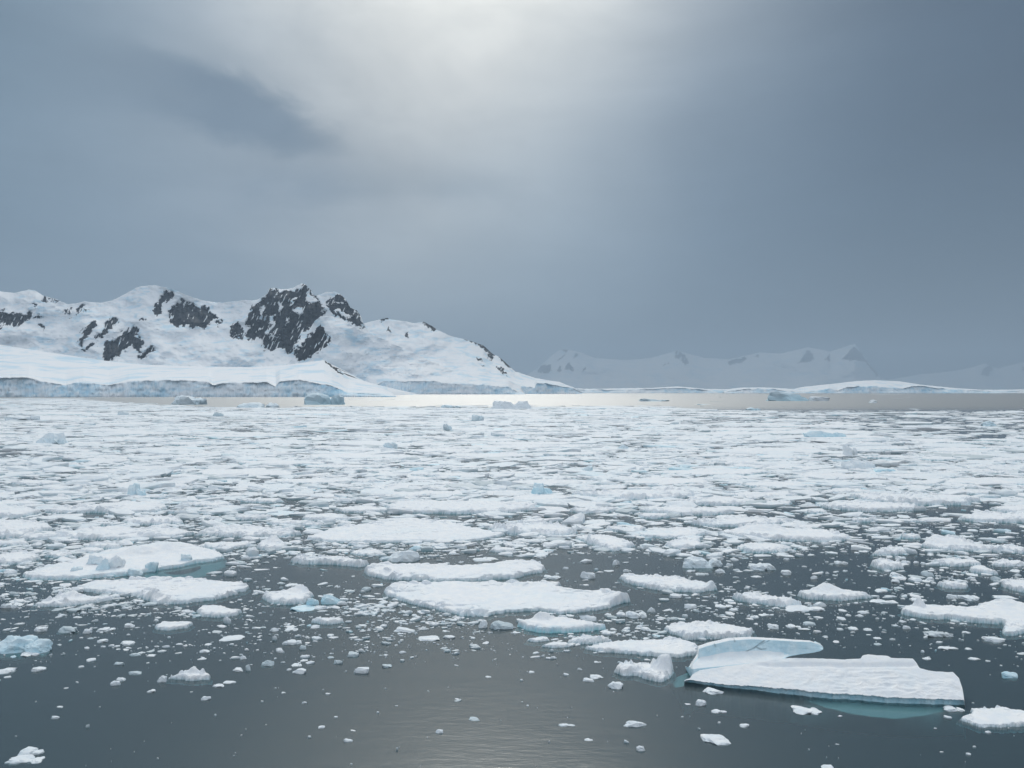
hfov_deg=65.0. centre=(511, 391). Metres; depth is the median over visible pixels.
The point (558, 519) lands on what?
ice floe
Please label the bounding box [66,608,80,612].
ice chunk
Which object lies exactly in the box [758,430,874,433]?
ice floe
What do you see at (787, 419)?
ice floe
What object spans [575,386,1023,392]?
ice coast
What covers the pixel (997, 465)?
ice floe
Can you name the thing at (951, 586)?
ice floe
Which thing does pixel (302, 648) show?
ice chunk
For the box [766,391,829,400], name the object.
iceberg
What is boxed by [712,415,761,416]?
ice floe
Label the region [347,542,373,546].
ice floe
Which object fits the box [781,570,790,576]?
ice chunk
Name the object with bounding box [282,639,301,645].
ice chunk
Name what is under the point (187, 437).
ice floe
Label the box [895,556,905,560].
ice chunk
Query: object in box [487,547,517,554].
ice floe
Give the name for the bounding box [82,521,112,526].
ice floe
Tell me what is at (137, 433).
ice floe
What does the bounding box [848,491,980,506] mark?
ice floe
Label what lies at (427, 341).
mountain
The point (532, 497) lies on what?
ice floe
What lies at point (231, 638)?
ice chunk
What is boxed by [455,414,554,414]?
ice floe
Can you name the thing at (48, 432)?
ice floe
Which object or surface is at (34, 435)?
ice floe
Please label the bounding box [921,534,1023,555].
ice floe
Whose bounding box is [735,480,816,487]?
ice floe
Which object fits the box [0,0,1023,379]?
sky
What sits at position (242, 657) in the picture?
ice chunk
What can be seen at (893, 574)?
ice chunk
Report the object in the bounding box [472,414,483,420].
growler
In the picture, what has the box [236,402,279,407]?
iceberg
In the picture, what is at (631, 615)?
ice chunk
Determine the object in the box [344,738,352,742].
ice chunk
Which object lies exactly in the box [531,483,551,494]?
growler
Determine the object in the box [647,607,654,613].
ice chunk
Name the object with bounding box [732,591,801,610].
ice floe
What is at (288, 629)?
ice chunk
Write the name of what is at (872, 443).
ice floe
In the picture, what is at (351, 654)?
ice chunk
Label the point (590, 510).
ice floe
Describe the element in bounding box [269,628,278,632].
ice chunk
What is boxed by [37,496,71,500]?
ice floe
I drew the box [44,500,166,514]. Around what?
ice floe
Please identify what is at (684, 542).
ice floe
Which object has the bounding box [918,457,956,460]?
ice floe
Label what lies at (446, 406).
growler
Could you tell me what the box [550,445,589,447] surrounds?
ice floe
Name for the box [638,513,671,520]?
ice floe
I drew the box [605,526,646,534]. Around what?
ice floe
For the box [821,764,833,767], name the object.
ice chunk
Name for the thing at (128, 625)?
ice chunk
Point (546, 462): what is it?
ice floe
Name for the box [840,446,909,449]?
ice floe
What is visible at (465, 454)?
ice floe
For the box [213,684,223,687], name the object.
ice chunk
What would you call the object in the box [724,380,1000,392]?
snow dome
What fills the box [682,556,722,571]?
growler
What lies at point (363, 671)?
ice chunk
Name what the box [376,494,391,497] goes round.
ice floe
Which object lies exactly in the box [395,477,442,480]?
ice floe
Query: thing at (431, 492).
ice floe
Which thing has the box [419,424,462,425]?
ice floe
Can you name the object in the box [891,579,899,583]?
ice chunk
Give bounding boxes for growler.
[0,635,52,660]
[5,415,39,419]
[36,432,68,443]
[117,411,128,414]
[127,483,145,495]
[213,412,223,415]
[383,442,397,447]
[387,550,419,563]
[441,405,460,407]
[443,423,451,429]
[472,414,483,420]
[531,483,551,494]
[639,399,668,400]
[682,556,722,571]
[745,407,760,410]
[747,563,775,572]
[803,430,845,436]
[841,459,874,468]
[842,444,857,454]
[873,468,895,471]
[981,421,996,425]
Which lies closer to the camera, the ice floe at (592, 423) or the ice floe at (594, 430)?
the ice floe at (594, 430)
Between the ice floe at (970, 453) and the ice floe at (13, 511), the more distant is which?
the ice floe at (970, 453)
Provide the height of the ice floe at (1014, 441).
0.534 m
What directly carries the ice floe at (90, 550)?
on the water at (949, 403)
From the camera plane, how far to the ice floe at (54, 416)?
378.69 m
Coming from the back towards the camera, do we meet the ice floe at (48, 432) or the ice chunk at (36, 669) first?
the ice floe at (48, 432)
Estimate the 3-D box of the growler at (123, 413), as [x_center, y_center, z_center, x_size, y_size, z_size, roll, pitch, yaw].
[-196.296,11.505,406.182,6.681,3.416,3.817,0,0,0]
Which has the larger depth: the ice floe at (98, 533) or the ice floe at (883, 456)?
the ice floe at (883, 456)
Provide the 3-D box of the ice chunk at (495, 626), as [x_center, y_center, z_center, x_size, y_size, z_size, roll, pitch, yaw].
[-0.543,11.915,40.780,1.250,0.526,0.604,0,0,0]
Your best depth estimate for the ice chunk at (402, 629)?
40.16 m
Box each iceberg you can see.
[171,395,206,404]
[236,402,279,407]
[304,393,345,404]
[491,401,531,408]
[670,637,965,737]
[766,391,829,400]
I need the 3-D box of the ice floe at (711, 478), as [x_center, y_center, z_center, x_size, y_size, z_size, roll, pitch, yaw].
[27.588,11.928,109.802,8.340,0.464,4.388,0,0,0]
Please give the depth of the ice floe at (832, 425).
275.57 m
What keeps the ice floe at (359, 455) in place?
on the water at (949, 403)
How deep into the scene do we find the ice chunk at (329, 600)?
45.43 m
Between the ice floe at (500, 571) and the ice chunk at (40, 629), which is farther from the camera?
the ice floe at (500, 571)
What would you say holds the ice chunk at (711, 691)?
on the water at (949, 403)
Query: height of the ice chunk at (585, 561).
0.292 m
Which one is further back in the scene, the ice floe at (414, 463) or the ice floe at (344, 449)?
the ice floe at (344, 449)
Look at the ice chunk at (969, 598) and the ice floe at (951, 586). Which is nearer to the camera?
the ice chunk at (969, 598)
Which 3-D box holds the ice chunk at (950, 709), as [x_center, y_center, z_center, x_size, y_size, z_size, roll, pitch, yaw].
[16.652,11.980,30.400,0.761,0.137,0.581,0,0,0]
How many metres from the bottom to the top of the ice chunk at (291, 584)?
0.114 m
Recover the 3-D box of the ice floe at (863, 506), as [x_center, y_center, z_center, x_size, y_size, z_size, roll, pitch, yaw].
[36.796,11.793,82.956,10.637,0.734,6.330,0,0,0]
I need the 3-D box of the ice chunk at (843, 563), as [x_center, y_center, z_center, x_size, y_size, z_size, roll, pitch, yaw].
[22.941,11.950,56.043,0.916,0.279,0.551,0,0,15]
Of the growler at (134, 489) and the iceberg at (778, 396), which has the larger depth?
the iceberg at (778, 396)
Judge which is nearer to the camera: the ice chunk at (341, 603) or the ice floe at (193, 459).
the ice chunk at (341, 603)
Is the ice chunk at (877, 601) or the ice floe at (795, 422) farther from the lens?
the ice floe at (795, 422)
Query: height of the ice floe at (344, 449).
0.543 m
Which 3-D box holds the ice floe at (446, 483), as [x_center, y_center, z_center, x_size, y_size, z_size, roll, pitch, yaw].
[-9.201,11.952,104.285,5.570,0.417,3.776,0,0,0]
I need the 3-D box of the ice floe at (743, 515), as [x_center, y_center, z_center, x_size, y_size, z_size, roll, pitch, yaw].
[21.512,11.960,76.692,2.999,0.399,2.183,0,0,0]
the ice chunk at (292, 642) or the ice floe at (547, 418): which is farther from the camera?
the ice floe at (547, 418)
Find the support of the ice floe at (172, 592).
on the water at (949, 403)
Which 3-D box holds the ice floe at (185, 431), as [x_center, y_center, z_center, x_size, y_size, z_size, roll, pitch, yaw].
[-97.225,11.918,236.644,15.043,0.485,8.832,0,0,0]
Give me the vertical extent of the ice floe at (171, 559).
2.681 m
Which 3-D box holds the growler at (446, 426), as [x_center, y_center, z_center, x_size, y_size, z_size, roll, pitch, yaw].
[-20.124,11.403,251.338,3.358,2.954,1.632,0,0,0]
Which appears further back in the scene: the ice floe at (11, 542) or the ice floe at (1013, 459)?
the ice floe at (1013, 459)
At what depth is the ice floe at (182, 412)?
449.35 m
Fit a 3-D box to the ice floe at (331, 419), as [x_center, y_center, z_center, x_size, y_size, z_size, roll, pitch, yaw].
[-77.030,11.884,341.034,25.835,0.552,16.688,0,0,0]
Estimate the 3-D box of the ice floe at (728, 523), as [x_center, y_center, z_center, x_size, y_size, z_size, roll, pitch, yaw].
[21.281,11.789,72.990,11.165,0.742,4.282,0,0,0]
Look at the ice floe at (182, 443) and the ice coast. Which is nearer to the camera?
the ice floe at (182, 443)
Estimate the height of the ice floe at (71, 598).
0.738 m
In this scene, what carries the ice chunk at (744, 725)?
on the water at (949, 403)
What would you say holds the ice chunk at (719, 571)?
on the water at (949, 403)
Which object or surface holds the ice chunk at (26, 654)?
on the water at (949, 403)
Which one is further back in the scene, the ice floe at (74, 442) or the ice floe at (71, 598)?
the ice floe at (74, 442)
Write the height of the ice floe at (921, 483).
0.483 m
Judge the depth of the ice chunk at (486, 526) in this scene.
71.17 m
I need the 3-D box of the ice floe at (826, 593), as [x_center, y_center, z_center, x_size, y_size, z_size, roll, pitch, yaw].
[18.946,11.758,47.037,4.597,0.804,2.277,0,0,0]
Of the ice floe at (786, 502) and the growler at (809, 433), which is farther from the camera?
the growler at (809, 433)
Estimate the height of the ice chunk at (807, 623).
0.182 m
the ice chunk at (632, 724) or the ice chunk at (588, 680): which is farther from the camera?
the ice chunk at (588, 680)
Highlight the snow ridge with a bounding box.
[286,316,524,393]
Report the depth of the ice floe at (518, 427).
259.77 m
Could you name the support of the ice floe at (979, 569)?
on the water at (949, 403)
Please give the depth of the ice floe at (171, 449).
165.14 m
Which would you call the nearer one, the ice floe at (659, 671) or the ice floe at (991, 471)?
the ice floe at (659, 671)
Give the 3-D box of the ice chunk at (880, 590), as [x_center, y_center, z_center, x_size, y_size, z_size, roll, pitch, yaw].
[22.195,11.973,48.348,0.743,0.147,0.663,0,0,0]
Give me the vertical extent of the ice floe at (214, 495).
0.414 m
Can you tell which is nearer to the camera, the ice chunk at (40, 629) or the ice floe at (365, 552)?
the ice chunk at (40, 629)
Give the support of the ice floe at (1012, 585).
on the water at (949, 403)
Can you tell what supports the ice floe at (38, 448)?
on the water at (949, 403)
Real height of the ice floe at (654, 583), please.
0.703 m
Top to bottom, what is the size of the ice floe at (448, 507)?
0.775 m
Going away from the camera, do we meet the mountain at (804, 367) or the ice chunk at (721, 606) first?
the ice chunk at (721, 606)
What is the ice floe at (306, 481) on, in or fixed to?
on the water at (949, 403)
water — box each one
[0,393,1023,558]
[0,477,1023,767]
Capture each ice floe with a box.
[0,431,26,433]
[0,438,19,439]
[0,499,44,505]
[0,505,42,519]
[0,519,53,539]
[0,540,28,547]
[0,548,41,567]
[1,463,30,465]
[10,479,63,485]
[18,525,195,541]
[21,541,227,583]
[22,435,43,436]
[22,447,77,449]
[24,412,97,412]
[25,416,76,416]
[29,432,72,433]
[31,430,71,430]
[31,449,89,451]
[31,589,116,610]
[32,422,77,423]
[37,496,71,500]
[40,417,98,419]
[40,485,66,489]
[42,551,72,560]
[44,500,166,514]
[56,474,75,475]
[65,441,103,443]
[77,576,250,607]
[78,458,129,461]
[80,547,104,556]
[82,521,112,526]
[88,540,122,549]
[91,421,137,422]
[92,437,179,440]
[100,415,153,415]
[110,432,171,434]
[113,482,186,487]
[121,514,183,526]
[128,495,167,498]
[138,447,200,450]
[149,412,224,413]
[153,621,194,633]
[163,442,210,445]
[163,454,193,456]
[164,509,183,514]
[166,666,212,685]
[168,431,202,431]
[171,457,212,460]
[172,437,203,438]
[176,426,232,427]
[178,500,233,506]
[182,475,208,476]
[187,429,229,430]
[193,434,286,437]
[193,524,301,539]
[195,509,213,512]
[195,605,243,620]
[197,468,291,475]
[197,541,250,550]
[211,494,226,496]
[216,432,287,434]
[235,513,271,522]
[238,421,297,422]
[239,459,325,465]
[240,498,288,504]
[244,415,308,415]
[256,535,286,552]
[259,584,314,607]
[263,519,312,527]
[270,412,355,413]
[271,478,350,483]
[288,418,319,418]
[289,553,368,569]
[301,513,350,521]
[303,521,322,527]
[305,464,380,468]
[305,518,505,545]
[306,453,415,458]
[307,426,360,427]
[308,419,355,419]
[311,617,347,627]
[312,447,330,449]
[328,448,376,450]
[333,505,386,514]
[341,468,396,471]
[345,487,364,489]
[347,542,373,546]
[348,549,384,559]
[350,478,383,482]
[362,559,547,582]
[367,458,400,461]
[368,412,421,413]
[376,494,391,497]
[381,500,396,503]
[382,579,632,620]
[384,500,536,515]
[393,421,444,422]
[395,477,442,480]
[399,462,429,465]
[409,436,449,437]
[410,448,476,452]
[412,472,474,476]
[414,490,450,494]
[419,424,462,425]
[428,482,455,484]
[430,423,476,423]
[448,442,479,443]
[449,452,526,456]
[449,465,481,467]
[450,429,490,430]
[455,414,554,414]
[463,444,552,448]
[465,421,498,422]
[484,432,556,434]
[486,441,569,444]
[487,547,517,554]
[488,518,577,536]
[500,471,532,473]
[500,541,529,546]
[501,427,538,428]
[510,494,570,500]
[511,479,582,484]
[516,611,605,636]
[523,425,560,425]
[523,517,563,522]
[524,636,550,645]
[528,461,576,463]
[529,418,568,418]
[539,641,571,651]
[543,451,608,455]
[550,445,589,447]
[568,635,611,647]
[569,506,617,515]
[572,423,611,424]
[572,487,702,499]
[573,430,611,431]
[573,438,632,440]
[576,534,636,553]
[583,636,697,661]
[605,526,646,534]
[612,653,675,686]
[618,573,717,595]
[624,477,708,484]
[627,487,651,489]
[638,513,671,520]
[639,505,733,517]
[639,527,704,540]
[646,468,770,475]
[647,448,669,449]
[651,436,690,437]
[653,416,695,417]
[653,441,695,443]
[659,449,704,451]
[662,537,700,550]
[663,620,756,643]
[675,497,754,506]
[688,411,756,412]
[688,515,799,529]
[689,477,741,480]
[697,432,769,434]
[700,428,795,430]
[701,452,762,455]
[704,462,732,464]
[707,447,831,452]
[711,457,762,461]
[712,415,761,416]
[718,521,853,544]
[730,490,796,498]
[731,514,747,516]
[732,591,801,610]
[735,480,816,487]
[736,416,774,417]
[736,542,791,555]
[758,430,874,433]
[766,419,804,420]
[766,499,791,506]
[771,456,811,459]
[775,435,883,438]
[777,422,810,423]
[777,424,866,426]
[795,472,893,477]
[795,582,873,604]
[803,509,826,515]
[813,500,914,513]
[823,488,869,492]
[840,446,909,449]
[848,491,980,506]
[852,453,878,455]
[852,516,876,524]
[858,442,888,443]
[867,455,921,458]
[868,558,906,572]
[869,545,918,557]
[898,597,1023,638]
[899,532,922,540]
[900,415,951,416]
[904,411,947,412]
[905,438,954,440]
[905,482,939,484]
[910,518,927,523]
[913,432,938,433]
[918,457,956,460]
[920,452,981,454]
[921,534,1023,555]
[926,448,994,451]
[931,557,980,569]
[935,580,969,591]
[939,489,990,494]
[944,477,1023,484]
[946,469,989,471]
[947,441,1001,443]
[956,705,1023,733]
[957,510,1023,524]
[966,418,1013,418]
[968,565,1000,577]
[969,470,1006,473]
[976,438,1023,440]
[976,464,1023,466]
[985,446,1015,448]
[986,558,1023,569]
[992,504,1023,512]
[997,578,1023,595]
[998,497,1023,501]
[1001,457,1023,461]
[1004,440,1023,441]
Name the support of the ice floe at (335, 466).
on the water at (949, 403)
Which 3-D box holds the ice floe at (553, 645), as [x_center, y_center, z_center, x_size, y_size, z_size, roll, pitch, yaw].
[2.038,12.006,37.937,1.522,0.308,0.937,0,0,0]
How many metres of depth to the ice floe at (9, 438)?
198.24 m
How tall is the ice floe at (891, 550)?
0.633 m
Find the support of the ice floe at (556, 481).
on the water at (949, 403)
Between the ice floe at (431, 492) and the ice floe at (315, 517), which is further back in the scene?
the ice floe at (431, 492)
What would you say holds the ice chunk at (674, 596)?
on the water at (949, 403)
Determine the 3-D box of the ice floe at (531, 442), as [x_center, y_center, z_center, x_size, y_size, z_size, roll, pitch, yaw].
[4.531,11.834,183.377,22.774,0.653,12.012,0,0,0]
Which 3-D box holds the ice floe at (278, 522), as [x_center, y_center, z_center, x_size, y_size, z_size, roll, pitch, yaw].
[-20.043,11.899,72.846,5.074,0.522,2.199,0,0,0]
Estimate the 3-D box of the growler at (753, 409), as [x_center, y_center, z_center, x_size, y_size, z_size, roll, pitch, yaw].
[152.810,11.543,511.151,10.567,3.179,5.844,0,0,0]
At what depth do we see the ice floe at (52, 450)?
160.63 m
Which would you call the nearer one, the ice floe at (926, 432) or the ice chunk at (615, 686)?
the ice chunk at (615, 686)
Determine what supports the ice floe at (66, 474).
on the water at (949, 403)
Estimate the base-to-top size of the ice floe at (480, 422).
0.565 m
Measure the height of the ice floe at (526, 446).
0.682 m
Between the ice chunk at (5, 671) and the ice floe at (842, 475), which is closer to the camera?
the ice chunk at (5, 671)
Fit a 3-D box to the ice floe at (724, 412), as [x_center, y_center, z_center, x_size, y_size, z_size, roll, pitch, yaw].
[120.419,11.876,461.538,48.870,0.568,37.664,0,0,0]
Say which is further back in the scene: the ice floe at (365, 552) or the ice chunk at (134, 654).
the ice floe at (365, 552)
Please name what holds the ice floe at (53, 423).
on the water at (949, 403)
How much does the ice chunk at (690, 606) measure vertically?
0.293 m
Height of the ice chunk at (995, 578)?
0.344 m
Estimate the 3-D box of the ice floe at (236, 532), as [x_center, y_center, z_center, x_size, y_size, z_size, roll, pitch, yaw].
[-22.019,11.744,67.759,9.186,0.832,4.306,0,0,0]
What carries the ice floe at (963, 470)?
on the water at (949, 403)
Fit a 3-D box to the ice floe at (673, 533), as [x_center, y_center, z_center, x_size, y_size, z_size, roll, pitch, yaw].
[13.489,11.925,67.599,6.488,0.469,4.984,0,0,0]
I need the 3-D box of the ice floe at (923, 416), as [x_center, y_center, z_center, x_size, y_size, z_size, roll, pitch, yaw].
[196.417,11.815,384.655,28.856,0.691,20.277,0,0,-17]
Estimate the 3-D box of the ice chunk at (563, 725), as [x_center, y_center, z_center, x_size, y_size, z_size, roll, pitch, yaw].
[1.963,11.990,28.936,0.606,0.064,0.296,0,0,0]
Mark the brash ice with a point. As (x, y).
(90, 478)
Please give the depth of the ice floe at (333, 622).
41.56 m
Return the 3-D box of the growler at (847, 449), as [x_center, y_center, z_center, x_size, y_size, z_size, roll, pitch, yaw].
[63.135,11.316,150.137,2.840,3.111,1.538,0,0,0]
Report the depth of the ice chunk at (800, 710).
30.06 m
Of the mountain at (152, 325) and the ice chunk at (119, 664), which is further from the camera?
the mountain at (152, 325)
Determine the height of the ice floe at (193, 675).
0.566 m
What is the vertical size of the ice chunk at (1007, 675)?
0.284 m
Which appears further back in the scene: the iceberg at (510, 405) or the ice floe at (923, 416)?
the iceberg at (510, 405)
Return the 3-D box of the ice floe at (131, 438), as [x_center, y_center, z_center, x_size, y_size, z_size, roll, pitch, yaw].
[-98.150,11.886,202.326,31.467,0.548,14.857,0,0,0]
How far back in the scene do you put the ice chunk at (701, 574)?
52.61 m
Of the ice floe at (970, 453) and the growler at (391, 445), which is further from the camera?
the growler at (391, 445)
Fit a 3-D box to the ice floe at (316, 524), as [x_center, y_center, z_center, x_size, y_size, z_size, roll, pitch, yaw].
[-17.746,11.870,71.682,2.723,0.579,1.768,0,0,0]
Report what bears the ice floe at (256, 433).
on the water at (949, 403)
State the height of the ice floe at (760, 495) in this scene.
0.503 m
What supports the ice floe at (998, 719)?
on the water at (949, 403)
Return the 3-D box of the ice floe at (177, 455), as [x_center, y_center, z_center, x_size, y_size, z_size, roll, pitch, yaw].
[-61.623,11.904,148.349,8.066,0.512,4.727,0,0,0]
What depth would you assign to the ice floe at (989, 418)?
349.15 m
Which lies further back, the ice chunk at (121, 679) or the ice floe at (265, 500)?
the ice floe at (265, 500)
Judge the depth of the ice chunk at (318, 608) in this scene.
44.40 m
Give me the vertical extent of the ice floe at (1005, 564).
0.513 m
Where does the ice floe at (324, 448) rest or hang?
on the water at (949, 403)
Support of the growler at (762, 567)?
on the water at (949, 403)
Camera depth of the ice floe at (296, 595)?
46.12 m
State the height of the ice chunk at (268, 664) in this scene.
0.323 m
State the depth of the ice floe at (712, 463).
131.60 m
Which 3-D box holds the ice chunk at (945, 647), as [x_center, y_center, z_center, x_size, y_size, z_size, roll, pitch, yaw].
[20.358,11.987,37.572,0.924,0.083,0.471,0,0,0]
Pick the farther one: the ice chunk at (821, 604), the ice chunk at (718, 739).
the ice chunk at (821, 604)
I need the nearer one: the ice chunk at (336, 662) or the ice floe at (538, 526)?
the ice chunk at (336, 662)
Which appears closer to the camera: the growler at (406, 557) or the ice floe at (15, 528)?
the growler at (406, 557)
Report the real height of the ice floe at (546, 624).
0.793 m
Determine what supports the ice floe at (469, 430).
on the water at (949, 403)
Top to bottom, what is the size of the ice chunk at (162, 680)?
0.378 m
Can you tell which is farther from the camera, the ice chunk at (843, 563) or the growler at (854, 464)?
the growler at (854, 464)
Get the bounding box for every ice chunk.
[0,603,18,609]
[0,668,16,674]
[4,754,44,764]
[17,746,43,755]
[19,561,34,565]
[20,652,39,656]
[31,666,46,672]
[34,627,47,632]
[56,626,77,634]
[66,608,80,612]
[83,628,92,634]
[96,627,115,632]
[97,639,107,643]
[110,681,120,685]
[113,662,123,665]
[116,677,125,681]
[121,641,135,645]
[124,623,134,628]
[128,671,141,675]
[129,653,139,656]
[142,602,156,606]
[157,675,166,684]
[201,696,210,700]
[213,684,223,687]
[219,635,244,641]
[222,681,235,683]
[232,667,242,671]
[239,655,246,660]
[240,555,250,560]
[246,665,250,673]
[261,660,273,667]
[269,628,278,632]
[276,649,284,653]
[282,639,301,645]
[284,627,297,631]
[285,583,300,586]
[290,605,314,611]
[291,663,301,666]
[292,668,305,674]
[299,645,305,651]
[306,598,318,605]
[310,625,319,628]
[314,605,330,610]
[320,594,339,605]
[333,660,342,664]
[337,601,348,605]
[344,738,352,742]
[346,651,358,657]
[354,667,368,675]
[361,587,370,591]
[382,664,391,667]
[393,626,414,632]
[416,635,439,640]
[436,729,442,734]
[443,635,454,638]
[469,717,479,721]
[473,557,498,561]
[476,524,492,528]
[478,620,487,631]
[489,620,513,631]
[550,576,560,579]
[558,723,574,726]
[579,559,591,563]
[579,615,596,622]
[580,571,594,581]
[583,678,593,682]
[590,674,603,679]
[608,681,622,690]
[612,560,619,567]
[623,721,645,727]
[625,611,646,619]
[636,745,644,752]
[641,627,650,631]
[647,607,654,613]
[669,593,681,598]
[684,604,696,609]
[694,699,706,707]
[695,573,708,575]
[700,734,730,745]
[702,687,723,695]
[711,709,726,713]
[714,604,732,608]
[715,568,725,574]
[739,724,748,727]
[767,623,778,629]
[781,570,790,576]
[784,604,825,611]
[786,624,800,628]
[791,705,821,714]
[803,621,815,625]
[813,602,826,608]
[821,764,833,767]
[834,561,847,565]
[848,626,857,630]
[857,611,869,614]
[869,599,897,603]
[874,589,887,592]
[889,572,903,577]
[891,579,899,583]
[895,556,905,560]
[909,597,926,601]
[920,570,934,577]
[923,631,953,638]
[937,646,957,649]
[942,705,964,712]
[946,594,958,599]
[957,595,978,601]
[981,636,1005,643]
[990,576,1000,580]
[992,595,1017,598]
[1001,671,1017,680]
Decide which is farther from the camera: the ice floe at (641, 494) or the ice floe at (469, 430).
the ice floe at (469, 430)
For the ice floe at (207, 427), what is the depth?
264.86 m
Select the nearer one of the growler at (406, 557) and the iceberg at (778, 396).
the growler at (406, 557)
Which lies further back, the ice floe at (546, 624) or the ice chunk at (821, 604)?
the ice chunk at (821, 604)
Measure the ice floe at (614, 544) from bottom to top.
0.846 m
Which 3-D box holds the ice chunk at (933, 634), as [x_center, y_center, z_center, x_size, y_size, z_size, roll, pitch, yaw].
[21.001,11.958,39.641,1.446,0.328,0.720,0,0,0]
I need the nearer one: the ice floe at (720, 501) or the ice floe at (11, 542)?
the ice floe at (11, 542)
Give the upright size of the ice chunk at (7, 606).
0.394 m
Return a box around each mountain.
[0,283,368,366]
[364,318,581,393]
[528,344,887,388]
[888,362,1023,389]
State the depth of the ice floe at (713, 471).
118.26 m
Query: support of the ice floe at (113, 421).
on the water at (949, 403)
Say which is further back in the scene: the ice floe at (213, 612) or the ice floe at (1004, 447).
the ice floe at (1004, 447)
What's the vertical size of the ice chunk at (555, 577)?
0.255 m
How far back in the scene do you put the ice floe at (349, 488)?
97.98 m
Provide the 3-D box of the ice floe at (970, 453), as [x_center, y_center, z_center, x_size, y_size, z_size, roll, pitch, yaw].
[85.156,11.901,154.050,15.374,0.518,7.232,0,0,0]
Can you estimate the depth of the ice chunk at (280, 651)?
36.99 m
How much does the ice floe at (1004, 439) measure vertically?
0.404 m
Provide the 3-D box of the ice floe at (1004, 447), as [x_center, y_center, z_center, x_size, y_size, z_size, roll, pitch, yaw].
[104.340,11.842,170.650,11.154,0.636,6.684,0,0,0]
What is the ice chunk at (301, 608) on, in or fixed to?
on the water at (949, 403)
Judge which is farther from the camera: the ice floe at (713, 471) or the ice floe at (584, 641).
the ice floe at (713, 471)
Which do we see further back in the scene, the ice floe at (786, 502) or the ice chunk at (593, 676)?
the ice floe at (786, 502)
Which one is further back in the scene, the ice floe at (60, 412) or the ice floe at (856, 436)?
the ice floe at (60, 412)
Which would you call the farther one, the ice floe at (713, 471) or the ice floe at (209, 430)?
the ice floe at (209, 430)
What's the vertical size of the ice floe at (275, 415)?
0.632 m
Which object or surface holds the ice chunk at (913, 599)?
on the water at (949, 403)
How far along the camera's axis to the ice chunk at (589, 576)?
51.63 m
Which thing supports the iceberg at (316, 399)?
on the water at (949, 403)
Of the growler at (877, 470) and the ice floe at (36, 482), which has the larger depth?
the growler at (877, 470)
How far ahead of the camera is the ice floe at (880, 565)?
54.45 m
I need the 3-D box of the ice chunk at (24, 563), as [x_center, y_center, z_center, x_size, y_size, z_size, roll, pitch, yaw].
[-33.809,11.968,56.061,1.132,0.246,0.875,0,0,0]
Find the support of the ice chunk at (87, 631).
on the water at (949, 403)
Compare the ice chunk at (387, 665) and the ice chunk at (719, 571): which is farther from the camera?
the ice chunk at (719, 571)
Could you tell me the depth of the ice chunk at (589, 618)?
42.10 m
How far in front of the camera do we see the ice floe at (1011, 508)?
80.08 m
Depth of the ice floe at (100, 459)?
139.34 m
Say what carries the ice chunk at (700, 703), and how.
on the water at (949, 403)
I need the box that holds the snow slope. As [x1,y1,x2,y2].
[0,345,416,396]
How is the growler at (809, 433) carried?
on the water at (949, 403)
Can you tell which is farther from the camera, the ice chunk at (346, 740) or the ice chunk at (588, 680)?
the ice chunk at (588, 680)
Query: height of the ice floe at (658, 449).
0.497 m
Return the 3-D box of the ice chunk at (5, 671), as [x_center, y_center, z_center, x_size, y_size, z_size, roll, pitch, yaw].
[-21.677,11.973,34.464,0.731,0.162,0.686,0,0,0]
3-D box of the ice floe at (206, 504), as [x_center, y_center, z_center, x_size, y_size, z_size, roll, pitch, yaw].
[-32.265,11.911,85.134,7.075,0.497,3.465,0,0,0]
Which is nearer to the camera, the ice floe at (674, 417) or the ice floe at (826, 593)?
the ice floe at (826, 593)
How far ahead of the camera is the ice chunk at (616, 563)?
55.65 m
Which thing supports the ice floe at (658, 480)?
on the water at (949, 403)
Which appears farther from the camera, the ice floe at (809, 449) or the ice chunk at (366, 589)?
the ice floe at (809, 449)
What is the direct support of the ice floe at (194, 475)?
on the water at (949, 403)
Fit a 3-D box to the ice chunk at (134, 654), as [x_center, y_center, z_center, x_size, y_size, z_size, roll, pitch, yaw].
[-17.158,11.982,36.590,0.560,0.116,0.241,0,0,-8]
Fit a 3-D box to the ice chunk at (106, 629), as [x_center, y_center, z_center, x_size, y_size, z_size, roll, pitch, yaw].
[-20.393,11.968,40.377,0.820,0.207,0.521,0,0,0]
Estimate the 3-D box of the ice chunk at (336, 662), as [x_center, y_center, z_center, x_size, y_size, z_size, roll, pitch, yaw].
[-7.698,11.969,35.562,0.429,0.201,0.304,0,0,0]
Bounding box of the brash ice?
[0,394,1023,766]
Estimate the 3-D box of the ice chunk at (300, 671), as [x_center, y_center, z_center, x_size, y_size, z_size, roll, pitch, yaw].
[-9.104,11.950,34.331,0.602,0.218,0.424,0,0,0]
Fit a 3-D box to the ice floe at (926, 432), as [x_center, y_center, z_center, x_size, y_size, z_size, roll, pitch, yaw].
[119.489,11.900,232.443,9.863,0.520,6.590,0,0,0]
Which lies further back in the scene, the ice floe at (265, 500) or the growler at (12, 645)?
the ice floe at (265, 500)
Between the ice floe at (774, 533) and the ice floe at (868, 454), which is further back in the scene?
the ice floe at (868, 454)
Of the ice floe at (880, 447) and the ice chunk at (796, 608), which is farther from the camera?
the ice floe at (880, 447)
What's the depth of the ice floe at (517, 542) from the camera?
63.07 m
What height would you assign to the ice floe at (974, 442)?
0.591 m
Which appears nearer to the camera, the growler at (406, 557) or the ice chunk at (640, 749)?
the ice chunk at (640, 749)
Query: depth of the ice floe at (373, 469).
121.20 m
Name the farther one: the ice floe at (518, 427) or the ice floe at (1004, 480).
the ice floe at (518, 427)
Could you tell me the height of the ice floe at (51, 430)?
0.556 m
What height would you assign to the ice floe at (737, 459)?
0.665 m
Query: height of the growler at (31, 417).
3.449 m
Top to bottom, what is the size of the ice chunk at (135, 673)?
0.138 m
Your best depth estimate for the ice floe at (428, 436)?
208.62 m

